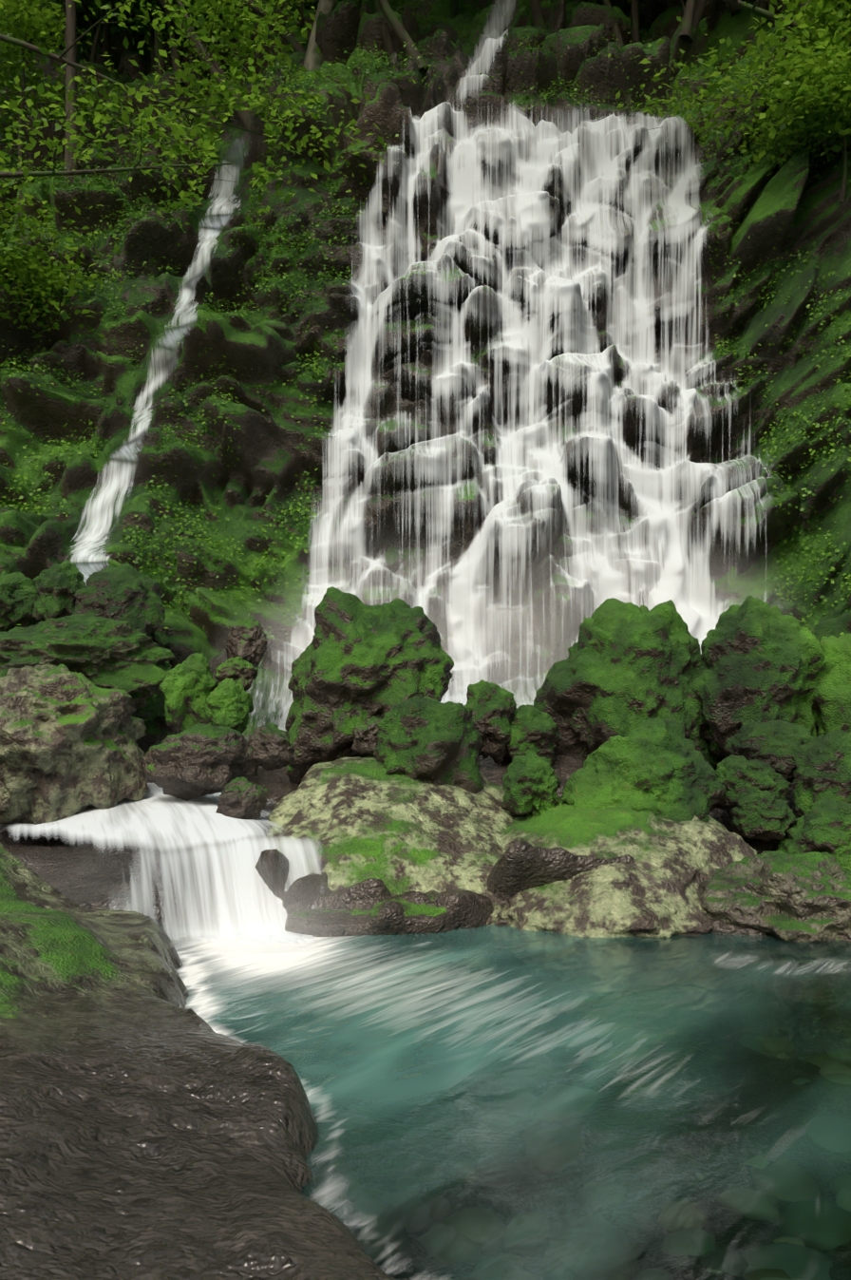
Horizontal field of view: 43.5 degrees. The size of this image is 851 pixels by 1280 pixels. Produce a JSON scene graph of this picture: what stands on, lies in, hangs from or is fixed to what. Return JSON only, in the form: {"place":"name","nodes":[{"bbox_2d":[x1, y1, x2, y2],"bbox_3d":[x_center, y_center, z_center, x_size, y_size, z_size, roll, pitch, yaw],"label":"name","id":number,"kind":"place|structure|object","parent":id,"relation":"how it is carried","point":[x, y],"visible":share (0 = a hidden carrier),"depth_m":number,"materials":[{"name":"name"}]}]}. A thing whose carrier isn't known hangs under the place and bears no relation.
{"place":"outdoors","nodes":[
{"label":"outdoors","id":0,"kind":"place"},
{"bbox_2d":[0,0,850,936],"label":"rocky cliff","id":1,"kind":"structure","parent":0,"point":[236,492],"depth_m":12.60,"materials":[{"name":"green plant"}]},
{"bbox_2d":[69,135,251,585],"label":"waterfall","id":2,"kind":"object","parent":1,"relation":"on","point":[100,524],"visible":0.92,"depth_m":12.26,"materials":[{"name":"liquid"}]},
{"bbox_2d":[0,783,326,943],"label":"small waterfall","id":3,"kind":"structure","parent":1,"relation":"on","point":[167,823],"depth_m":6.98,"materials":[{"name":"liquid"}]},
{"bbox_2d":[0,842,410,1279],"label":"foreground rock","id":4,"kind":"object","parent":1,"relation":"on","point":[152,1127],"visible":0.94,"depth_m":3.12,"materials":[{"name":"brown stone"}]},
{"bbox_2d":[0,0,850,315],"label":"tree trunks and limbs","id":5,"kind":"object","parent":1,"relation":"on","point":[694,9],"visible":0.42,"depth_m":14.30,"materials":[{"name":"plant"}]},
{"bbox_2d":[0,560,850,942],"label":"boulders","id":6,"kind":"object","parent":1,"relation":"on","point":[654,718],"visible":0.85,"depth_m":8.08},
{"bbox_2d":[0,0,850,342],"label":"tree leaves","id":7,"kind":"object","parent":1,"relation":"on","point":[823,61],"visible":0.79,"depth_m":12.60,"materials":[{"name":"green plant"}]},
{"bbox_2d":[0,10,850,721],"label":"cliff plants","id":8,"kind":"object","parent":1,"relation":"on","point":[312,366],"visible":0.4,"depth_m":12.66,"materials":[{"name":"green plant"}]},
{"bbox_2d":[148,509,818,957],"bbox_3d":[0.926,0.484,8.599,6.163,3.992,5.089,0,-4,-1],"label":"waterfall spray","id":9,"kind":"object","parent":1,"relation":"on","point":[452,633],"visible":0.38,"depth_m":10.40,"materials":[{"name":"white liquid"}]},
{"bbox_2d":[248,0,783,733],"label":"waterfall","id":10,"kind":"structure","parent":1,"relation":"on","point":[529,346],"depth_m":12.48,"materials":[{"name":"liquid"}]},
{"bbox_2d":[157,924,850,1279],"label":"pool water","id":11,"kind":"structure","parent":0,"point":[490,1101],"depth_m":3.81,"materials":[{"name":"teal liquid"}]}
]}

